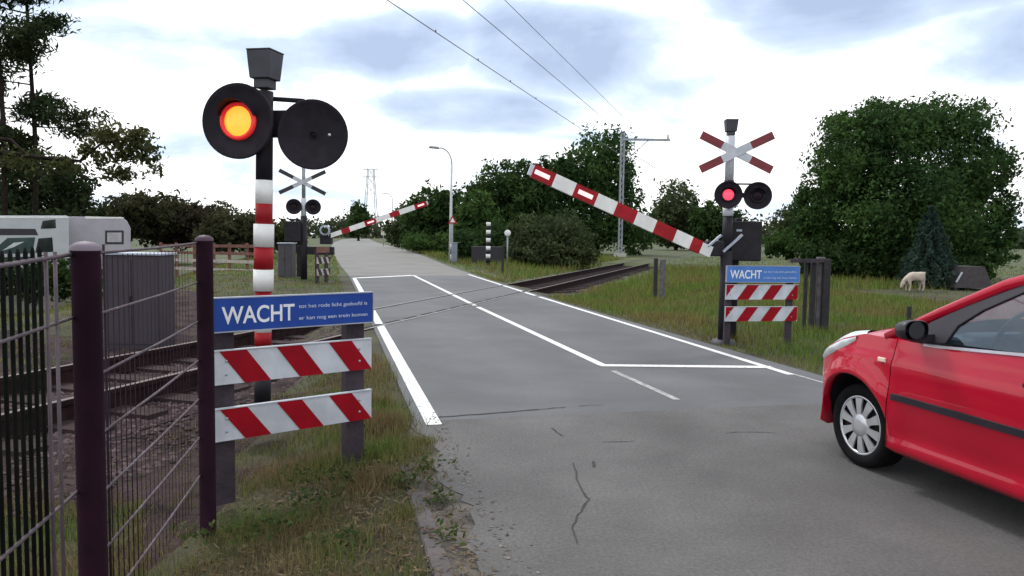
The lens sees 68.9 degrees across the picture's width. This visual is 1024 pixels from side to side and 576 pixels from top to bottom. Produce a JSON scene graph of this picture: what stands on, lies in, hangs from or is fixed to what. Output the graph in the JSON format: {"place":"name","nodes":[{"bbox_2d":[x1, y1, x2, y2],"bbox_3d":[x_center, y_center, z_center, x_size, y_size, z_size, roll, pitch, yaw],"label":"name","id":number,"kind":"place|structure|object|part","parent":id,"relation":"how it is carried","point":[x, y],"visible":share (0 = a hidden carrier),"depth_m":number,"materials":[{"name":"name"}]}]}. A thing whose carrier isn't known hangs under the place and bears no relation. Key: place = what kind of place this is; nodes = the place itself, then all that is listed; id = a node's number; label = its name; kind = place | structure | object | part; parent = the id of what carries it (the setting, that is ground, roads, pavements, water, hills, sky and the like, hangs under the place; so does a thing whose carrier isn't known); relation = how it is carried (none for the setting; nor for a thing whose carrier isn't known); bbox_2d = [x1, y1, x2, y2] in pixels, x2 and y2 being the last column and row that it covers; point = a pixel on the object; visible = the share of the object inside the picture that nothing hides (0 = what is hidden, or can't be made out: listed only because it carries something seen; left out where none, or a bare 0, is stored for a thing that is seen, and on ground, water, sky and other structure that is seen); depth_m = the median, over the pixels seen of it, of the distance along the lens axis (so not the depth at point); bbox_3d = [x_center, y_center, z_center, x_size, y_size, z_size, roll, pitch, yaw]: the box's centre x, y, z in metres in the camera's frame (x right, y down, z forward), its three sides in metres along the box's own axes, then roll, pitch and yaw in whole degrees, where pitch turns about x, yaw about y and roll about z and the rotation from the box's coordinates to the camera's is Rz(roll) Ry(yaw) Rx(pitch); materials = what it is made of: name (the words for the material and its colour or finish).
{"place":"outdoors","nodes":[
{"label":"outdoors","id":0,"kind":"place"},
{"bbox_2d":[331,238,476,275],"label":"road","id":1,"kind":"structure","parent":0,"point":[364,256],"depth_m":41.10,"materials":[{"name":"grey asphalt"}]},
{"bbox_2d":[0,234,1023,575],"bbox_3d":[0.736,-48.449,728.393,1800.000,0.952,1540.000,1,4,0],"label":"ground","id":2,"kind":"structure","parent":0,"point":[142,482],"depth_m":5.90,"materials":[{"name":"green plant"}]},
{"bbox_2d":[0,215,68,275],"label":"motorhome","id":3,"kind":"object","parent":2,"relation":"on","point":[49,234],"visible":0.53,"depth_m":31.00,"materials":[{"name":"white paint"}]},
{"bbox_2d":[35,237,52,252],"bbox_3d":[-19.598,-1.801,31.278,0.020,0.648,0.664,5,5,44],"label":"window","id":4,"kind":"structure","parent":3,"relation":"in","point":[46,244],"depth_m":31.31,"materials":[{"name":"black glass"}]},
{"bbox_2d":[41,219,55,228],"bbox_3d":[-19.466,-2.687,31.340,0.020,0.413,0.569,5,5,44],"label":"berth window","id":5,"kind":"structure","parent":3,"relation":"in","point":[46,224],"depth_m":31.34,"materials":[{"name":"black glass"}]},
{"bbox_2d":[0,1,77,214],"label":"pine tree","id":6,"kind":"object","parent":2,"relation":"on","point":[23,109],"visible":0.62,"depth_m":32.71,"materials":[{"name":"green plant"}]},
{"bbox_2d":[0,255,102,305],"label":"hedge","id":7,"kind":"object","parent":2,"relation":"on","point":[64,276],"visible":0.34,"depth_m":20.84,"materials":[{"name":"green plant"}]},
{"bbox_2d":[0,154,109,216],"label":"dark conifer","id":8,"kind":"object","parent":2,"relation":"on","point":[58,195],"visible":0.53,"depth_m":42.97,"materials":[{"name":"green plant"}]},
{"bbox_2d":[0,0,117,214],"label":"pine tree","id":9,"kind":"object","parent":2,"relation":"on","point":[43,24],"visible":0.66,"depth_m":33.41,"materials":[{"name":"green plant"}]},
{"bbox_2d":[0,116,168,187],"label":"overhanging tree","id":10,"kind":"object","parent":2,"relation":"on","point":[134,141],"visible":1,"depth_m":13.80,"materials":[{"name":"green plant"}]},
{"bbox_2d":[69,216,130,277],"bbox_3d":[-19.012,-1.655,34.343,2.666,3.217,2.120,-1,4,-27],"label":"caravan","id":11,"kind":"object","parent":2,"relation":"on","point":[112,233],"visible":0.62,"depth_m":33.45,"materials":[{"name":"white plastic"}]},
{"bbox_2d":[105,230,123,243],"bbox_3d":[-17.928,-2.286,33.670,0.755,0.634,0.028,-1,4,-27],"label":"window frame","id":12,"kind":"structure","parent":11,"relation":"in","point":[111,236],"depth_m":33.66,"materials":[{"name":"black plastic"}]},
{"bbox_2d":[0,235,216,575],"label":"metal fence","id":13,"kind":"object","parent":2,"relation":"on","point":[89,310],"visible":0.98,"depth_m":2.50,"materials":[{"name":"metal"}]},
{"bbox_2d":[101,252,176,348],"bbox_3d":[-5.514,0.202,11.096,0.855,1.458,0.560,1,4,0],"label":"equipment cabinet","id":14,"kind":"object","parent":2,"relation":"on","point":[154,306],"visible":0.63,"depth_m":10.85,"materials":[{"name":"metal"}]},
{"bbox_3d":[-5.514,0.210,10.831,0.755,1.223,0.030,1,4,0],"label":"cabinet door","id":15,"kind":"part","parent":14,"relation":"part of","materials":[{"name":"black paint"}]},
{"bbox_2d":[96,187,187,241],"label":"brown hedge bush","id":16,"kind":"object","parent":2,"relation":"on","point":[135,209],"visible":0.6,"depth_m":50.93,"materials":[{"name":"green plant"}]},
{"bbox_2d":[3,339,290,471],"bbox_3d":[-5.275,1.337,4.805,2.935,0.050,21.809,2,4,17],"label":"track bed","id":17,"kind":"object","parent":2,"relation":"on","point":[168,408],"depth_m":6.82,"materials":[{"name":"gravel"}]},
{"bbox_2d":[135,189,234,250],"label":"brown hedge bush","id":18,"kind":"object","parent":2,"relation":"on","point":[192,214],"visible":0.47,"depth_m":53.77,"materials":[{"name":"green plant"}]},
{"bbox_2d":[159,242,253,276],"bbox_3d":[-12.627,-0.862,31.086,7.234,2.132,0.144,4,5,34],"label":"rail fence","id":19,"kind":"object","parent":2,"relation":"on","point":[246,253],"visible":0.29,"depth_m":30.52,"materials":[{"name":"brown wood"}]},
{"bbox_2d":[189,208,254,257],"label":"brown hedge bush","id":20,"kind":"object","parent":2,"relation":"on","point":[222,229],"visible":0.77,"depth_m":48.99,"materials":[{"name":"green plant"}]},
{"bbox_2d":[202,47,347,402],"bbox_3d":[-1.856,-0.349,5.816,1.102,2.962,0.407,3,4,14],"label":"crossing signal","id":21,"kind":"object","parent":2,"relation":"on","point":[241,121],"visible":0.9,"depth_m":5.75,"materials":[{"name":"black paint"}]},
{"bbox_2d":[277,243,296,277],"bbox_3d":[-7.757,-0.941,25.755,0.533,1.238,0.560,1,4,0],"label":"equipment cabinet","id":22,"kind":"object","parent":2,"relation":"on","point":[286,260],"visible":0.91,"depth_m":25.50,"materials":[{"name":"metal"}]},
{"bbox_3d":[-7.757,-0.929,25.490,0.449,1.035,0.030,1,4,0],"label":"cabinet door","id":23,"kind":"part","parent":22,"relation":"part of","materials":[{"name":"black paint"}]},
{"bbox_2d":[273,221,307,252],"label":"olive bush","id":24,"kind":"object","parent":2,"relation":"on","point":[278,234],"visible":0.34,"depth_m":44.32,"materials":[{"name":"green plant"}]},
{"bbox_2d":[214,291,373,505],"bbox_3d":[-1.364,0.656,4.684,1.031,1.244,0.147,-2,5,-39],"label":"warning board","id":25,"kind":"object","parent":2,"relation":"on","point":[348,355],"visible":0.99,"depth_m":4.58,"materials":[{"name":"metal"}]},
{"bbox_2d":[278,168,325,279],"bbox_3d":[-6.772,-2.178,24.159,1.496,3.903,0.310,0,4,-12],"label":"crossing signal","id":26,"kind":"object","parent":2,"relation":"on","point":[303,206],"visible":0.99,"depth_m":24.11,"materials":[{"name":"black paint"}]},
{"bbox_2d":[149,431,466,550],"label":"weeds","id":27,"kind":"object","parent":2,"relation":"on","point":[255,526],"visible":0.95,"depth_m":4.03,"materials":[{"name":"green plant"}]},
{"bbox_2d":[315,247,330,283],"bbox_3d":[-5.808,-0.689,22.897,0.120,1.135,0.660,2,4,22],"label":"warning board","id":28,"kind":"object","parent":2,"relation":"on","point":[325,261],"visible":0.94,"depth_m":22.79,"materials":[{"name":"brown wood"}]},
{"bbox_2d":[1,269,651,517],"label":"ballast stones","id":29,"kind":"object","parent":2,"relation":"on","point":[144,422],"visible":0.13,"depth_m":6.22,"materials":[{"name":"grey gravel"}]},
{"bbox_2d":[177,439,496,575],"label":"dry litter","id":30,"kind":"object","parent":2,"relation":"on","point":[379,539],"visible":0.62,"depth_m":3.81,"materials":[{"name":"plant"}]},
{"bbox_2d":[284,201,428,276],"bbox_3d":[-5.051,-1.620,24.386,4.597,2.558,0.697,1,4,-5],"label":"crossing barrier","id":31,"kind":"object","parent":2,"relation":"on","point":[292,230],"visible":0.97,"depth_m":24.25,"materials":[{"name":"metal"}]},
{"bbox_2d":[346,199,370,240],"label":"round tree","id":32,"kind":"object","parent":2,"relation":"on","point":[358,214],"visible":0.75,"depth_m":162.95,"materials":[{"name":"green plant"}]},
{"bbox_2d":[363,168,378,225],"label":"power pylon","id":33,"kind":"object","parent":2,"relation":"on","point":[368,176],"visible":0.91,"depth_m":416.26,"materials":[{"name":"metal"}]},
{"bbox_2d":[382,193,392,224],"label":"street lamp","id":34,"kind":"object","parent":2,"relation":"on","point":[392,204],"visible":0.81,"depth_m":109.35,"materials":[{"name":"grey metal"}]},
{"bbox_2d":[381,200,415,247],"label":"tree","id":35,"kind":"object","parent":2,"relation":"on","point":[392,236],"visible":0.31,"depth_m":82.90,"materials":[{"name":"green plant"}]},
{"bbox_2d":[401,230,448,252],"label":"bush","id":36,"kind":"object","parent":2,"relation":"on","point":[423,242],"visible":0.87,"depth_m":61.12,"materials":[{"name":"green plant"}]},
{"bbox_2d":[397,178,465,250],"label":"tree","id":37,"kind":"object","parent":2,"relation":"on","point":[431,218],"visible":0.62,"depth_m":66.27,"materials":[{"name":"green plant"}]},
{"bbox_2d":[409,492,454,575],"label":"kerb","id":38,"kind":"structure","parent":2,"relation":"on","point":[424,519],"depth_m":3.67,"materials":[{"name":"concrete"}]},
{"bbox_2d":[398,420,480,575],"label":"gravel strip","id":39,"kind":"object","parent":2,"relation":"on","point":[469,523],"visible":0.17,"depth_m":4.04,"materials":[{"name":"gravel"}]},
{"bbox_2d":[429,412,539,575],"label":"edge gravel","id":40,"kind":"structure","parent":39,"relation":"on","point":[506,534],"depth_m":4.18,"materials":[{"name":"grey gravel"}]},
{"bbox_2d":[429,146,452,261],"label":"street lamp","id":41,"kind":"object","parent":2,"relation":"on","point":[451,187],"visible":0.95,"depth_m":42.18,"materials":[{"name":"grey metal"}]},
{"bbox_2d":[448,215,456,259],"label":"traffic sign","id":42,"kind":"object","parent":2,"relation":"on","point":[452,220],"visible":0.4,"depth_m":41.98,"materials":[{"name":"grey metal"}]},
{"bbox_2d":[451,243,457,262],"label":"equipment cabinet","id":43,"kind":"object","parent":2,"relation":"on","point":[454,251],"visible":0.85,"depth_m":41.45,"materials":[{"name":"metal"}]},
{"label":"cabinet door","id":44,"kind":"part","parent":43,"relation":"part of","materials":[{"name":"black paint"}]},
{"bbox_2d":[441,217,510,259],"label":"bush","id":45,"kind":"object","parent":2,"relation":"on","point":[466,242],"visible":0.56,"depth_m":45.11,"materials":[{"name":"green plant"}]},
{"bbox_2d":[445,188,508,242],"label":"light tree","id":46,"kind":"object","parent":2,"relation":"on","point":[476,213],"visible":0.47,"depth_m":48.12,"materials":[{"name":"green plant"}]},
{"bbox_2d":[471,246,501,263],"bbox_3d":[-1.348,-1.746,40.362,1.655,0.990,0.830,1,4,0],"label":"equipment cabinet","id":47,"kind":"object","parent":2,"relation":"on","point":[478,253],"visible":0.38,"depth_m":39.96,"materials":[{"name":"grey metal"}]},
{"bbox_3d":[-1.348,-1.738,39.962,1.572,0.852,0.030,1,4,0],"label":"cabinet door","id":48,"kind":"part","parent":47,"relation":"part of","materials":[{"name":"black paint"}]},
{"bbox_2d":[486,222,490,265],"bbox_3d":[-1.142,-2.049,35.946,0.214,2.229,0.220,1,4,0],"label":"striped post","id":49,"kind":"object","parent":2,"relation":"on","point":[488,235],"visible":0.99,"depth_m":35.85,"materials":[{"name":"white metal"}]},
{"bbox_2d":[501,246,503,273],"bbox_3d":[-0.409,-1.200,32.967,0.100,1.272,0.100,1,4,0],"label":"post","id":50,"kind":"object","parent":2,"relation":"on","point":[502,270],"visible":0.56,"depth_m":32.92,"materials":[{"name":"grey metal"}]},
{"bbox_2d":[504,230,510,263],"bbox_3d":[-0.227,-1.929,36.940,0.320,1.892,0.110,1,4,0],"label":"marker sign","id":51,"kind":"object","parent":2,"relation":"on","point":[507,233],"visible":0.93,"depth_m":36.85,"materials":[{"name":"white metal"}]},
{"bbox_2d":[453,154,565,242],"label":"broad tree","id":52,"kind":"object","parent":2,"relation":"on","point":[514,194],"visible":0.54,"depth_m":62.22,"materials":[{"name":"green plant"}]},
{"bbox_2d":[497,208,603,267],"bbox_3d":[2.078,-2.755,41.232,5.854,3.367,5.854,1,4,0],"label":"round bush","id":53,"kind":"object","parent":2,"relation":"on","point":[544,245],"visible":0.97,"depth_m":39.95,"materials":[{"name":"green plant"}]},
{"bbox_2d":[134,197,1023,248],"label":"woods","id":54,"kind":"object","parent":2,"relation":"on","point":[340,224],"visible":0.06,"depth_m":260.26,"materials":[{"name":"green plant"}]},
{"bbox_2d":[534,121,658,254],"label":"tall tree","id":55,"kind":"object","parent":2,"relation":"on","point":[598,173],"visible":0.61,"depth_m":65.66,"materials":[{"name":"green plant"}]},
{"bbox_2d":[566,267,658,295],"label":"track bed","id":56,"kind":"object","parent":2,"relation":"on","point":[615,280],"depth_m":30.97,"materials":[{"name":"gravel"}]},
{"bbox_2d":[0,251,694,456],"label":"railway track","id":57,"kind":"structure","parent":56,"relation":"on","point":[570,282],"depth_m":8.81,"materials":[{"name":"metal"}]},
{"bbox_2d":[613,134,669,256],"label":"catenary mast","id":58,"kind":"object","parent":2,"relation":"on","point":[619,253],"visible":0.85,"depth_m":59.39,"materials":[{"name":"metal"}]},
{"bbox_2d":[387,0,670,188],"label":"overhead wire","id":59,"kind":"object","parent":58,"relation":"attached to","point":[435,31],"visible":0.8,"depth_m":18.09,"materials":[{"name":"black metal"}]},
{"bbox_2d":[463,0,703,202],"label":"overhead wire","id":60,"kind":"object","parent":58,"relation":"attached to","point":[553,76],"visible":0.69,"depth_m":23.87,"materials":[{"name":"black metal"}]},
{"bbox_2d":[505,0,678,171],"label":"overhead wire","id":61,"kind":"object","parent":58,"relation":"hanging from","point":[582,76],"visible":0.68,"depth_m":27.48,"materials":[{"name":"black metal"}]},
{"bbox_2d":[527,164,761,339],"bbox_3d":[1.977,-0.420,10.522,3.644,2.500,0.573,-1,4,-21],"label":"crossing barrier","id":62,"kind":"object","parent":2,"relation":"on","point":[746,243],"visible":0.75,"depth_m":10.55,"materials":[{"name":"metal"}]},
{"bbox_2d":[653,258,665,298],"bbox_3d":[3.835,-0.194,19.454,0.303,1.165,0.140,1,4,0],"label":"track marker post","id":63,"kind":"object","parent":2,"relation":"on","point":[662,274],"visible":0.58,"depth_m":19.39,"materials":[{"name":"grey concrete"}]},
{"bbox_2d":[647,178,702,249],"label":"tree","id":64,"kind":"object","parent":2,"relation":"on","point":[670,209],"visible":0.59,"depth_m":97.86,"materials":[{"name":"green plant"}]},
{"bbox_2d":[687,199,765,243],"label":"tree","id":65,"kind":"object","parent":2,"relation":"on","point":[706,223],"visible":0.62,"depth_m":93.41,"materials":[{"name":"green plant"}]},
{"bbox_2d":[699,119,774,344],"bbox_3d":[3.174,-0.750,10.761,1.051,3.306,0.409,1,4,4],"label":"crossing signal","id":66,"kind":"object","parent":2,"relation":"on","point":[729,194],"visible":0.96,"depth_m":10.61,"materials":[{"name":"black paint"}]},
{"bbox_2d":[723,265,799,345],"bbox_3d":[3.552,0.308,10.690,1.125,1.256,0.123,0,4,-10],"label":"warning board","id":67,"kind":"object","parent":2,"relation":"on","point":[789,276],"visible":1,"depth_m":10.63,"materials":[{"name":"metal"}]},
{"bbox_2d":[766,199,800,258],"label":"tree","id":68,"kind":"object","parent":2,"relation":"on","point":[784,214],"visible":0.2,"depth_m":59.36,"materials":[{"name":"green plant"}]},
{"bbox_2d":[762,226,818,260],"bbox_3d":[13.075,-2.324,34.104,3.764,2.280,2.542,1,4,0],"label":"round bush","id":69,"kind":"object","parent":2,"relation":"on","point":[774,244],"visible":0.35,"depth_m":33.54,"materials":[{"name":"green plant"}]},
{"bbox_2d":[790,257,830,330],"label":"timber gate","id":70,"kind":"structure","parent":2,"relation":"on","point":[820,280],"depth_m":12.56,"materials":[{"name":"grey wood"}]},
{"bbox_2d":[794,232,901,280],"bbox_3d":[13.231,-1.187,29.052,4.419,2.013,2.899,1,4,0],"label":"dark shrub","id":71,"kind":"object","parent":2,"relation":"on","point":[860,264],"visible":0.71,"depth_m":28.48,"materials":[{"name":"green plant"}]},
{"bbox_2d":[784,89,1023,278],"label":"oak tree","id":72,"kind":"object","parent":2,"relation":"on","point":[958,191],"visible":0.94,"depth_m":28.94,"materials":[{"name":"green plant"}]},
{"bbox_2d":[906,306,911,319],"bbox_3d":[7.508,0.537,14.128,0.070,0.389,0.070,1,4,0],"label":"field post","id":73,"kind":"object","parent":2,"relation":"on","point":[909,312],"visible":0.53,"depth_m":14.09,"materials":[{"name":"grey wood"}]},
{"bbox_2d":[900,272,925,290],"bbox_3d":[12.361,-0.204,23.025,0.785,0.592,0.310,1,4,-4],"label":"sheep","id":74,"kind":"object","parent":2,"relation":"on","point":[918,277],"visible":1,"depth_m":22.92},
{"bbox_2d":[895,205,964,289],"bbox_3d":[13.897,-1.197,24.991,2.348,3.194,2.224,-2,5,-39],"label":"spruce tree","id":75,"kind":"object","parent":2,"relation":"on","point":[929,251],"visible":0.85,"depth_m":24.66,"materials":[{"name":"green plant"}]},
{"bbox_2d":[884,254,998,280],"bbox_3d":[16.065,-0.692,28.053,4.105,1.224,2.669,1,4,0],"label":"dark shrub","id":76,"kind":"object","parent":2,"relation":"on","point":[989,266],"visible":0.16,"depth_m":27.49,"materials":[{"name":"green plant"}]},
{"bbox_2d":[940,265,991,289],"bbox_3d":[14.875,-0.344,24.705,1.240,0.777,1.430,1,4,0],"label":"field shelter","id":77,"kind":"object","parent":2,"relation":"on","point":[971,277],"visible":0.56,"depth_m":24.03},
{"bbox_2d":[0,249,1023,375],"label":"grass","id":78,"kind":"structure","parent":0,"point":[636,290],"depth_m":18.30,"materials":[{"name":"green plant"}]},
{"bbox_2d":[0,0,1023,233],"label":"sky","id":79,"kind":"structure","parent":0,"point":[680,69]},
{"bbox_2d":[349,275,822,420],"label":"road","id":80,"kind":"structure","parent":0,"point":[469,359],"depth_m":9.06,"materials":[{"name":"grey asphalt"}]},
{"bbox_2d":[353,278,363,291],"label":"edge marking","id":81,"kind":"object","parent":80,"relation":"on","point":[359,287],"visible":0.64,"depth_m":21.73,"materials":[{"name":"paint"}]},
{"bbox_2d":[374,310,382,323],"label":"edge marking","id":82,"kind":"object","parent":80,"relation":"on","point":[377,319],"visible":0.71,"depth_m":13.14,"materials":[{"name":"paint"}]},
{"bbox_2d":[358,275,416,277],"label":"stop marking","id":83,"kind":"object","parent":80,"relation":"on","point":[387,276],"visible":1,"depth_m":26.57,"materials":[{"name":"paint"}]},
{"bbox_2d":[377,325,441,424],"bbox_3d":[-1.395,0.849,9.112,0.125,0.002,6.600,0,4,-14],"label":"edge marking","id":84,"kind":"object","parent":80,"relation":"on","point":[421,401],"visible":1,"depth_m":7.58,"materials":[{"name":"paint"}]},
{"bbox_2d":[414,276,474,304],"bbox_3d":[-2.203,-0.040,21.774,0.105,0.002,11.750,0,4,-14],"label":"marking","id":85,"kind":"object","parent":80,"relation":"on","point":[460,298],"visible":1,"depth_m":20.11,"materials":[{"name":"paint"}]},
{"bbox_2d":[438,409,538,416],"bbox_3d":[-0.204,1.060,6.314,0.944,0.001,0.046,-1,4,-21],"label":"road crack","id":86,"kind":"object","parent":80,"relation":"on","point":[487,413],"visible":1,"depth_m":6.31,"materials":[{"name":"black asphalt"}]},
{"bbox_2d":[467,274,536,295],"bbox_3d":[-0.545,-0.166,23.949,0.100,0.002,10.101,0,4,-13],"label":"edge marking","id":87,"kind":"object","parent":80,"relation":"on","point":[503,285],"visible":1,"depth_m":22.49,"materials":[{"name":"paint"}]},
{"bbox_2d":[477,307,603,364],"bbox_3d":[0.175,0.654,12.270,0.105,0.002,7.193,0,4,-14],"label":"marking","id":88,"kind":"object","parent":80,"relation":"on","point":[588,358],"visible":1,"depth_m":10.91,"materials":[{"name":"paint"}]},
{"bbox_2d":[611,371,680,399],"bbox_3d":[1.343,0.989,7.693,0.070,0.002,1.511,0,4,-15],"label":"worn marking","id":89,"kind":"object","parent":80,"relation":"on","point":[647,386],"visible":1,"depth_m":7.56,"materials":[{"name":"paint"}]},
{"bbox_2d":[540,297,792,374],"bbox_3d":[1.907,0.594,13.510,0.095,0.002,10.600,0,4,-13],"label":"edge marking","id":90,"kind":"object","parent":80,"relation":"on","point":[746,360],"visible":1,"depth_m":10.92,"materials":[{"name":"paint"}]},
{"bbox_2d":[599,364,772,367],"bbox_3d":[2.052,0.921,8.800,2.050,0.002,0.140,1,4,-1],"label":"stop marking","id":91,"kind":"object","parent":80,"relation":"on","point":[637,365],"visible":1,"depth_m":8.79,"materials":[{"name":"paint"}]},
{"bbox_2d":[793,374,822,382],"bbox_3d":[3.318,1.008,7.848,0.045,0.002,1.101,0,4,-16],"label":"edge marking","id":92,"kind":"object","parent":80,"relation":"on","point":[808,378],"visible":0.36,"depth_m":8.13,"materials":[{"name":"paint"}]},
{"bbox_2d":[408,403,1023,575],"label":"worn road","id":93,"kind":"structure","parent":0,"point":[701,492],"depth_m":4.29,"materials":[{"name":"grey asphalt"}]},
{"bbox_2d":[571,515,577,542],"bbox_3d":[0.324,1.238,3.855,0.035,0.001,0.389,1,4,6],"label":"road crack","id":94,"kind":"object","parent":93,"relation":"on","point":[573,525],"visible":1,"depth_m":3.88,"materials":[{"name":"grey asphalt"}]},
{"bbox_2d":[576,476,589,514],"bbox_3d":[0.415,1.204,4.367,0.080,0.001,0.665,1,4,4],"label":"road crack","id":95,"kind":"object","parent":93,"relation":"on","point":[585,503],"visible":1,"depth_m":4.29,"materials":[{"name":"grey asphalt"}]},
{"bbox_2d":[820,275,1023,503],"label":"parked car","id":96,"kind":"object","parent":93,"relation":"on","point":[940,389],"visible":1,"depth_m":4.32,"materials":[{"name":"red paint"}]},
{"bbox_3d":[2.488,0.678,4.110,0.113,0.755,1.054,0,4,-14],"label":"door","id":97,"kind":"part","parent":96,"relation":"part of","materials":[{"name":"red paint"}]}
]}

